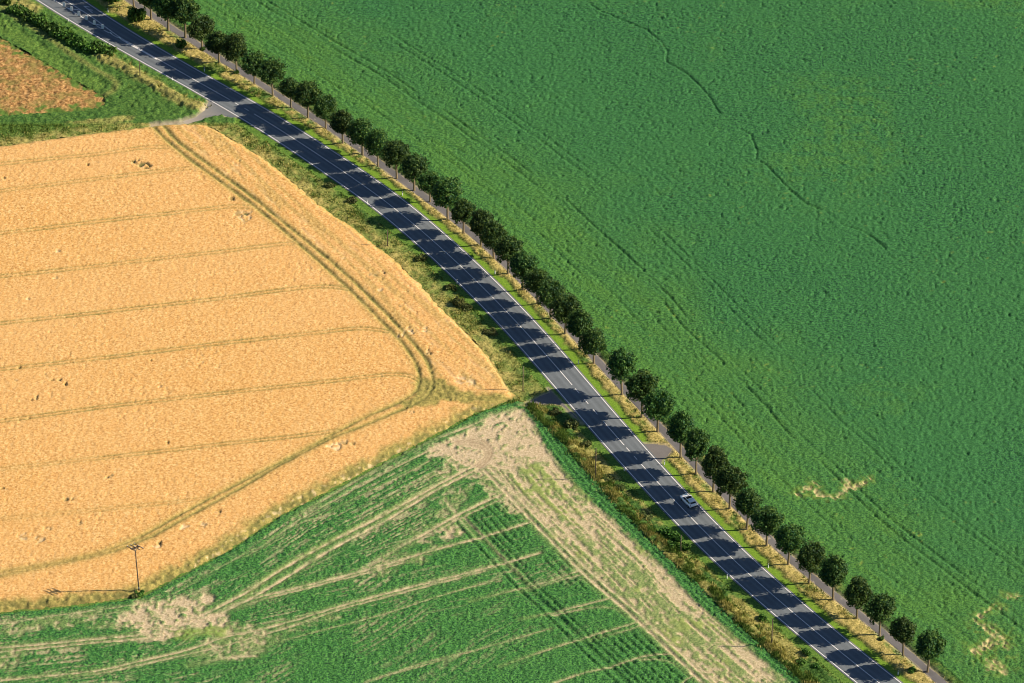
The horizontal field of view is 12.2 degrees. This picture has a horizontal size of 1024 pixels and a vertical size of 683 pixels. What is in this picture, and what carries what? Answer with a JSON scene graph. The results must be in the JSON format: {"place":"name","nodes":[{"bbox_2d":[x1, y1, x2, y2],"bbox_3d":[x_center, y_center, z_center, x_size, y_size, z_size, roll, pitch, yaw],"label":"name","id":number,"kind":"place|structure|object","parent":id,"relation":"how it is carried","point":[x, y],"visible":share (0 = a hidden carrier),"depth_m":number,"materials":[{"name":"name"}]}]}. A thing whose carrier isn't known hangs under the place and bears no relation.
{"place":"outdoors","nodes":[
{"label":"outdoors","id":0,"kind":"place"},
{"bbox_2d":[182,101,235,123],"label":"side road","id":1,"kind":"structure","parent":0,"point":[213,110],"depth_m":1170.34,"materials":[{"name":"grey asphalt"}]},
{"bbox_2d":[0,124,515,612],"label":"wheat field","id":2,"kind":"structure","parent":0,"point":[214,342],"depth_m":1083.67,"materials":[{"name":"yellow plant"}]},
{"bbox_2d":[1,37,772,655],"bbox_3d":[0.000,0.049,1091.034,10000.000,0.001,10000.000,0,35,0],"label":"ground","id":3,"kind":"structure","parent":0,"point":[211,127],"depth_m":1161.61,"materials":[{"name":"brown soil"}]},
{"bbox_2d":[0,0,10,5],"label":"shrub","id":4,"kind":"object","parent":3,"relation":"on","point":[7,2],"visible":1,"depth_m":1211.20,"materials":[{"name":"green plant"}]},
{"bbox_2d":[5,2,18,13],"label":"shrub","id":5,"kind":"object","parent":3,"relation":"on","point":[9,9],"visible":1,"depth_m":1207.71,"materials":[{"name":"green plant"}]},
{"bbox_2d":[13,4,27,16],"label":"shrub","id":6,"kind":"object","parent":3,"relation":"on","point":[20,10],"visible":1,"depth_m":1207.04,"materials":[{"name":"green plant"}]},
{"bbox_2d":[19,9,35,22],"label":"shrub","id":7,"kind":"object","parent":3,"relation":"on","point":[26,15],"visible":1,"depth_m":1204.95,"materials":[{"name":"green plant"}]},
{"bbox_2d":[27,12,38,25],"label":"shrub","id":8,"kind":"object","parent":3,"relation":"on","point":[33,17],"visible":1,"depth_m":1203.23,"materials":[{"name":"green plant"}]},
{"bbox_2d":[34,11,47,27],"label":"shrub","id":9,"kind":"object","parent":3,"relation":"on","point":[41,19],"visible":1,"depth_m":1202.22,"materials":[{"name":"green plant"}]},
{"bbox_2d":[41,21,56,30],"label":"shrub","id":10,"kind":"object","parent":3,"relation":"on","point":[47,23],"visible":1,"depth_m":1201.54,"materials":[{"name":"green plant"}]},
{"bbox_2d":[0,38,105,115],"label":"ripening crop","id":11,"kind":"object","parent":3,"relation":"on","point":[30,84],"visible":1,"depth_m":1178.62,"materials":[{"name":"plant"}]},
{"bbox_2d":[44,22,61,31],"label":"shrub","id":12,"kind":"object","parent":3,"relation":"on","point":[49,28],"visible":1,"depth_m":1199.22,"materials":[{"name":"green plant"}]},
{"bbox_2d":[48,25,72,38],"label":"shrub","id":13,"kind":"object","parent":3,"relation":"on","point":[56,33],"visible":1,"depth_m":1198.16,"materials":[{"name":"green plant"}]},
{"bbox_2d":[58,29,74,40],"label":"shrub","id":14,"kind":"object","parent":3,"relation":"on","point":[64,34],"visible":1,"depth_m":1196.84,"materials":[{"name":"green plant"}]},
{"bbox_2d":[65,33,80,47],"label":"shrub","id":15,"kind":"object","parent":3,"relation":"on","point":[70,41],"visible":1,"depth_m":1195.05,"materials":[{"name":"green plant"}]},
{"bbox_2d":[73,36,86,46],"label":"shrub","id":16,"kind":"object","parent":3,"relation":"on","point":[82,40],"visible":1,"depth_m":1194.61,"materials":[{"name":"green plant"}]},
{"bbox_2d":[78,42,95,53],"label":"shrub","id":17,"kind":"object","parent":3,"relation":"on","point":[85,46],"visible":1,"depth_m":1192.33,"materials":[{"name":"green plant"}]},
{"bbox_2d":[89,40,103,53],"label":"shrub","id":18,"kind":"object","parent":3,"relation":"on","point":[93,47],"visible":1,"depth_m":1192.33,"materials":[{"name":"green plant"}]},
{"bbox_2d":[94,41,110,53],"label":"shrub","id":19,"kind":"object","parent":3,"relation":"on","point":[102,50],"visible":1,"depth_m":1191.61,"materials":[{"name":"green plant"}]},
{"bbox_2d":[101,45,117,55],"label":"shrub","id":20,"kind":"object","parent":3,"relation":"on","point":[112,49],"visible":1,"depth_m":1191.49,"materials":[{"name":"green plant"}]},
{"bbox_2d":[129,593,137,598],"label":"shrub","id":21,"kind":"object","parent":3,"relation":"on","point":[133,595],"visible":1,"depth_m":1013.27,"materials":[{"name":"green plant"}]},
{"bbox_2d":[127,543,143,590],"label":"power pole","id":22,"kind":"object","parent":3,"relation":"on","point":[133,548],"visible":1,"depth_m":1008.85,"materials":[{"name":"brown wood"}]},
{"bbox_2d":[127,6,146,22],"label":"shrub","id":23,"kind":"object","parent":3,"relation":"on","point":[135,14],"visible":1,"depth_m":1203.76,"materials":[{"name":"green plant"}]},
{"bbox_2d":[135,589,144,596],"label":"shrub","id":24,"kind":"object","parent":3,"relation":"on","point":[141,593],"visible":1,"depth_m":1014.09,"materials":[{"name":"green plant"}]},
{"bbox_2d":[138,0,154,19],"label":"linden tree","id":25,"kind":"object","parent":3,"relation":"on","point":[146,3],"visible":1,"depth_m":1201.04,"materials":[{"name":"green plant"}]},
{"bbox_2d":[151,0,174,30],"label":"linden tree","id":26,"kind":"object","parent":3,"relation":"on","point":[161,7],"visible":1,"depth_m":1195.79,"materials":[{"name":"green plant"}]},
{"bbox_2d":[175,38,186,48],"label":"shrub","id":27,"kind":"object","parent":3,"relation":"on","point":[181,44],"visible":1,"depth_m":1194.32,"materials":[{"name":"green plant"}]},
{"bbox_2d":[167,0,200,37],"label":"linden tree","id":28,"kind":"object","parent":3,"relation":"on","point":[183,11],"visible":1,"depth_m":1193.41,"materials":[{"name":"green plant"}]},
{"bbox_2d":[186,12,214,47],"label":"linden tree","id":29,"kind":"object","parent":3,"relation":"on","point":[205,25],"visible":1,"depth_m":1189.64,"materials":[{"name":"green plant"}]},
{"bbox_2d":[204,29,227,61],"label":"linden tree","id":30,"kind":"object","parent":3,"relation":"on","point":[214,43],"visible":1,"depth_m":1184.48,"materials":[{"name":"green plant"}]},
{"bbox_2d":[221,31,247,69],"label":"linden tree","id":31,"kind":"object","parent":3,"relation":"on","point":[235,47],"visible":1,"depth_m":1180.45,"materials":[{"name":"green plant"}]},
{"bbox_2d":[241,48,267,84],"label":"linden tree","id":32,"kind":"object","parent":3,"relation":"on","point":[253,61],"visible":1,"depth_m":1176.00,"materials":[{"name":"green plant"}]},
{"bbox_2d":[258,55,287,95],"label":"linden tree","id":33,"kind":"object","parent":3,"relation":"on","point":[272,72],"visible":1,"depth_m":1172.13,"materials":[{"name":"green plant"}]},
{"bbox_2d":[277,77,299,107],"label":"linden tree","id":34,"kind":"object","parent":3,"relation":"on","point":[288,87],"visible":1,"depth_m":1167.60,"materials":[{"name":"green plant"}]},
{"bbox_2d":[292,79,322,118],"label":"linden tree","id":35,"kind":"object","parent":3,"relation":"on","point":[305,93],"visible":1,"depth_m":1163.06,"materials":[{"name":"green plant"}]},
{"bbox_2d":[313,92,337,128],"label":"linden tree","id":36,"kind":"object","parent":3,"relation":"on","point":[325,106],"visible":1,"depth_m":1159.76,"materials":[{"name":"green plant"}]},
{"bbox_2d":[325,181,335,187],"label":"shrub","id":37,"kind":"object","parent":3,"relation":"on","point":[329,184],"visible":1,"depth_m":1142.99,"materials":[{"name":"green plant"}]},
{"bbox_2d":[329,108,353,143],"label":"linden tree","id":38,"kind":"object","parent":3,"relation":"on","point":[340,123],"visible":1,"depth_m":1153.96,"materials":[{"name":"green plant"}]},
{"bbox_2d":[347,196,357,203],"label":"shrub","id":39,"kind":"object","parent":3,"relation":"on","point":[353,199],"visible":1,"depth_m":1137.62,"materials":[{"name":"green plant"}]},
{"bbox_2d":[346,117,375,155],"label":"linden tree","id":40,"kind":"object","parent":3,"relation":"on","point":[359,129],"visible":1,"depth_m":1149.89,"materials":[{"name":"green plant"}]},
{"bbox_2d":[364,127,388,166],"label":"linden tree","id":41,"kind":"object","parent":3,"relation":"on","point":[375,143],"visible":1,"depth_m":1145.73,"materials":[{"name":"green plant"}]},
{"bbox_2d":[377,139,411,178],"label":"linden tree","id":42,"kind":"object","parent":3,"relation":"on","point":[396,151],"visible":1,"depth_m":1140.70,"materials":[{"name":"green plant"}]},
{"bbox_2d":[399,152,430,190],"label":"linden tree","id":43,"kind":"object","parent":3,"relation":"on","point":[414,168],"visible":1,"depth_m":1137.31,"materials":[{"name":"green plant"}]},
{"bbox_2d":[414,253,427,261],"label":"shrub","id":44,"kind":"object","parent":3,"relation":"on","point":[421,256],"visible":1,"depth_m":1117.54,"materials":[{"name":"green plant"}]},
{"bbox_2d":[417,170,442,201],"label":"linden tree","id":45,"kind":"object","parent":3,"relation":"on","point":[427,180],"visible":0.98,"depth_m":1133.59,"materials":[{"name":"green plant"}]},
{"bbox_2d":[430,176,464,218],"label":"linden tree","id":46,"kind":"object","parent":3,"relation":"on","point":[446,188],"visible":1,"depth_m":1125.83,"materials":[{"name":"green plant"}]},
{"bbox_2d":[444,283,456,290],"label":"shrub","id":47,"kind":"object","parent":3,"relation":"on","point":[451,286],"visible":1,"depth_m":1107.49,"materials":[{"name":"green plant"}]},
{"bbox_2d":[452,296,464,307],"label":"shrub","id":48,"kind":"object","parent":3,"relation":"on","point":[457,301],"visible":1,"depth_m":1101.98,"materials":[{"name":"green plant"}]},
{"bbox_2d":[450,197,476,233],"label":"linden tree","id":49,"kind":"object","parent":3,"relation":"on","point":[459,213],"visible":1,"depth_m":1122.00,"materials":[{"name":"green plant"}]},
{"bbox_2d":[461,303,472,311],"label":"shrub","id":50,"kind":"object","parent":3,"relation":"on","point":[466,307],"visible":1,"depth_m":1100.85,"materials":[{"name":"green plant"}]},
{"bbox_2d":[0,0,961,682],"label":"grass verge","id":51,"kind":"object","parent":3,"relation":"on","point":[142,100],"depth_m":1118.12,"materials":[{"name":"green plant"}]},
{"bbox_2d":[97,53,211,107],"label":"meadow grass","id":52,"kind":"structure","parent":51,"relation":"on","point":[157,83],"depth_m":1179.48,"materials":[{"name":"green plant"}]},
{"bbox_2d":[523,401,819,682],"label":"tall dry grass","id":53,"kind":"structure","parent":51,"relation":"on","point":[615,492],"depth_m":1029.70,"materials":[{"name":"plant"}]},
{"bbox_2d":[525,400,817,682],"bbox_3d":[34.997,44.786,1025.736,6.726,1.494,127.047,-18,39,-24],"label":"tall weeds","id":54,"kind":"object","parent":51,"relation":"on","point":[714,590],"visible":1,"depth_m":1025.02,"materials":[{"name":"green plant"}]},
{"bbox_2d":[812,662,820,668],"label":"shrub","id":55,"kind":"object","parent":51,"relation":"on","point":[815,665],"visible":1,"depth_m":993.80,"materials":[{"name":"green plant"}]},
{"bbox_2d":[908,666,915,673],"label":"shrub","id":56,"kind":"object","parent":51,"relation":"on","point":[912,669],"visible":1,"depth_m":992.60,"materials":[{"name":"green plant"}]},
{"bbox_2d":[469,208,493,246],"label":"linden tree","id":57,"kind":"object","parent":3,"relation":"on","point":[478,218],"visible":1,"depth_m":1117.58,"materials":[{"name":"green plant"}]},
{"bbox_2d":[482,327,497,335],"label":"shrub","id":58,"kind":"object","parent":3,"relation":"on","point":[492,331],"visible":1,"depth_m":1093.01,"materials":[{"name":"green plant"}]},
{"bbox_2d":[479,218,508,258],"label":"linden tree","id":59,"kind":"object","parent":3,"relation":"on","point":[490,231],"visible":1,"depth_m":1112.95,"materials":[{"name":"green plant"}]},
{"bbox_2d":[489,234,523,273],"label":"linden tree","id":60,"kind":"object","parent":3,"relation":"on","point":[507,246],"visible":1,"depth_m":1107.10,"materials":[{"name":"green plant"}]},
{"bbox_2d":[522,366,523,390],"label":"wooden pole","id":61,"kind":"object","parent":3,"relation":"on","point":[523,380],"visible":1,"depth_m":1073.25,"materials":[{"name":"brown wood"}]},
{"bbox_2d":[507,249,539,290],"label":"linden tree","id":62,"kind":"object","parent":3,"relation":"on","point":[523,262],"visible":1,"depth_m":1102.40,"materials":[{"name":"green plant"}]},
{"bbox_2d":[521,268,552,303],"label":"linden tree","id":63,"kind":"object","parent":3,"relation":"on","point":[533,280],"visible":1,"depth_m":1097.72,"materials":[{"name":"green plant"}]},
{"bbox_2d":[535,277,565,318],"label":"linden tree","id":64,"kind":"object","parent":3,"relation":"on","point":[548,292],"visible":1,"depth_m":1092.79,"materials":[{"name":"green plant"}]},
{"bbox_2d":[548,407,562,415],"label":"shrub","id":65,"kind":"object","parent":3,"relation":"on","point":[555,411],"visible":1,"depth_m":1067.27,"materials":[{"name":"green plant"}]},
{"bbox_2d":[548,290,581,333],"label":"linden tree","id":66,"kind":"object","parent":3,"relation":"on","point":[562,306],"visible":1,"depth_m":1087.47,"materials":[{"name":"green plant"}]},
{"bbox_2d":[563,418,578,429],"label":"shrub","id":67,"kind":"object","parent":3,"relation":"on","point":[570,423],"visible":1,"depth_m":1063.14,"materials":[{"name":"green plant"}]},
{"bbox_2d":[565,307,593,349],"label":"linden tree","id":68,"kind":"object","parent":3,"relation":"on","point":[581,320],"visible":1,"depth_m":1082.63,"materials":[{"name":"green plant"}]},
{"bbox_2d":[580,440,591,446],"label":"shrub","id":69,"kind":"object","parent":3,"relation":"on","point":[588,443],"visible":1,"depth_m":1057.72,"materials":[{"name":"green plant"}]},
{"bbox_2d":[577,327,606,363],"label":"linden tree","id":70,"kind":"object","parent":3,"relation":"on","point":[592,342],"visible":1,"depth_m":1078.88,"materials":[{"name":"green plant"}]},
{"bbox_2d":[602,475,614,481],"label":"shrub","id":71,"kind":"object","parent":3,"relation":"on","point":[608,477],"visible":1,"depth_m":1047.10,"materials":[{"name":"green plant"}]},
{"bbox_2d":[615,484,625,490],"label":"shrub","id":72,"kind":"object","parent":3,"relation":"on","point":[622,487],"visible":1,"depth_m":1044.67,"materials":[{"name":"green plant"}]},
{"bbox_2d":[606,346,637,394],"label":"linden tree","id":73,"kind":"object","parent":3,"relation":"on","point":[621,364],"visible":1,"depth_m":1067.36,"materials":[{"name":"green plant"}]},
{"bbox_2d":[624,367,659,417],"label":"linden tree","id":74,"kind":"object","parent":3,"relation":"on","point":[640,383],"visible":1,"depth_m":1060.19,"materials":[{"name":"green plant"}]},
{"bbox_2d":[639,510,653,519],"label":"shrub","id":75,"kind":"object","parent":3,"relation":"on","point":[649,515],"visible":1,"depth_m":1036.40,"materials":[{"name":"green plant"}]},
{"bbox_2d":[640,385,675,432],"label":"linden tree","id":76,"kind":"object","parent":3,"relation":"on","point":[660,405],"visible":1,"depth_m":1056.42,"materials":[{"name":"green plant"}]},
{"bbox_2d":[659,526,673,536],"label":"shrub","id":77,"kind":"object","parent":3,"relation":"on","point":[667,530],"visible":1,"depth_m":1030.81,"materials":[{"name":"green plant"}]},
{"bbox_2d":[667,539,679,548],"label":"shrub","id":78,"kind":"object","parent":3,"relation":"on","point":[671,544],"visible":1,"depth_m":1027.58,"materials":[{"name":"green plant"}]},
{"bbox_2d":[668,530,683,541],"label":"shrub","id":79,"kind":"object","parent":3,"relation":"on","point":[675,535],"visible":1,"depth_m":1029.09,"materials":[{"name":"green plant"}]},
{"bbox_2d":[666,409,694,457],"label":"linden tree","id":80,"kind":"object","parent":3,"relation":"on","point":[681,425],"visible":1,"depth_m":1048.13,"materials":[{"name":"green plant"}]},
{"bbox_2d":[677,541,690,550],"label":"shrub","id":81,"kind":"object","parent":3,"relation":"on","point":[685,547],"visible":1,"depth_m":1026.87,"materials":[{"name":"green plant"}]},
{"bbox_2d":[684,426,709,474],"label":"linden tree","id":82,"kind":"object","parent":3,"relation":"on","point":[697,443],"visible":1,"depth_m":1043.13,"materials":[{"name":"green plant"}]},
{"bbox_2d":[700,445,730,492],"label":"linden tree","id":83,"kind":"object","parent":3,"relation":"on","point":[713,459],"visible":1,"depth_m":1037.81,"materials":[{"name":"green plant"}]},
{"bbox_2d":[709,463,749,508],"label":"linden tree","id":84,"kind":"object","parent":3,"relation":"on","point":[730,480],"visible":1,"depth_m":1032.88,"materials":[{"name":"green plant"}]},
{"bbox_2d":[732,487,763,529],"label":"linden tree","id":85,"kind":"object","parent":3,"relation":"on","point":[748,501],"visible":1,"depth_m":1027.07,"materials":[{"name":"green plant"}]},
{"bbox_2d":[758,613,766,620],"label":"shrub","id":86,"kind":"object","parent":3,"relation":"on","point":[762,616],"visible":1,"depth_m":1006.78,"materials":[{"name":"green plant"}]},
{"bbox_2d":[750,505,784,546],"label":"linden tree","id":87,"kind":"object","parent":3,"relation":"on","point":[766,520],"visible":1,"depth_m":1022.41,"materials":[{"name":"green plant"}]},
{"bbox_2d":[774,522,805,564],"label":"linden tree","id":88,"kind":"object","parent":3,"relation":"on","point":[792,533],"visible":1,"depth_m":1017.18,"materials":[{"name":"green plant"}]},
{"bbox_2d":[796,657,806,665],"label":"shrub","id":89,"kind":"object","parent":3,"relation":"on","point":[801,661],"visible":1,"depth_m":994.93,"materials":[{"name":"green plant"}]},
{"bbox_2d":[801,648,810,655],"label":"shrub","id":90,"kind":"object","parent":3,"relation":"on","point":[806,651],"visible":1,"depth_m":997.47,"materials":[{"name":"green plant"}]},
{"bbox_2d":[795,537,826,583],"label":"linden tree","id":91,"kind":"object","parent":3,"relation":"on","point":[811,557],"visible":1,"depth_m":1011.83,"materials":[{"name":"green plant"}]},
{"bbox_2d":[818,552,848,600],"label":"linden tree","id":92,"kind":"object","parent":3,"relation":"on","point":[835,569],"visible":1,"depth_m":1007.08,"materials":[{"name":"green plant"}]},
{"bbox_2d":[844,575,874,618],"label":"linden tree","id":93,"kind":"object","parent":3,"relation":"on","point":[859,592],"visible":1,"depth_m":1002.12,"materials":[{"name":"green plant"}]},
{"bbox_2d":[861,593,896,635],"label":"linden tree","id":94,"kind":"object","parent":3,"relation":"on","point":[881,608],"visible":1,"depth_m":997.28,"materials":[{"name":"green plant"}]},
{"bbox_2d":[888,616,917,655],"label":"linden tree","id":95,"kind":"object","parent":3,"relation":"on","point":[903,630],"visible":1,"depth_m":992.48,"materials":[{"name":"green plant"}]},
{"bbox_2d":[914,628,947,672],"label":"linden tree","id":96,"kind":"object","parent":3,"relation":"on","point":[929,645],"visible":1,"depth_m":988.03,"materials":[{"name":"green plant"}]},
{"bbox_2d":[0,401,801,682],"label":"row crop field","id":97,"kind":"structure","parent":0,"point":[506,543],"depth_m":1011.87,"materials":[{"name":"green plant"}]},
{"bbox_2d":[36,0,902,682],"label":"road","id":98,"kind":"structure","parent":0,"point":[602,420],"depth_m":1091.80,"materials":[{"name":"grey asphalt"}]},
{"bbox_2d":[680,493,696,507],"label":"car","id":99,"kind":"object","parent":98,"relation":"on","point":[689,501],"visible":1,"depth_m":1039.40,"materials":[{"name":"paint"}]},
{"bbox_2d":[125,0,946,682],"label":"path","id":100,"kind":"structure","parent":0,"point":[843,602],"depth_m":1086.06,"materials":[{"name":"grey asphalt"}]},
{"bbox_2d":[526,388,577,418],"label":"side road","id":101,"kind":"structure","parent":0,"point":[550,397],"depth_m":1072.12,"materials":[{"name":"grey asphalt"}]},
{"bbox_2d":[186,0,1023,682],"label":"green crop field","id":102,"kind":"structure","parent":0,"point":[776,246],"depth_m":1135.06,"materials":[{"name":"green plant"}]},
{"bbox_2d":[644,444,671,461],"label":"side road","id":103,"kind":"structure","parent":0,"point":[660,453],"depth_m":1056.68,"materials":[{"name":"grey asphalt"}]}
]}

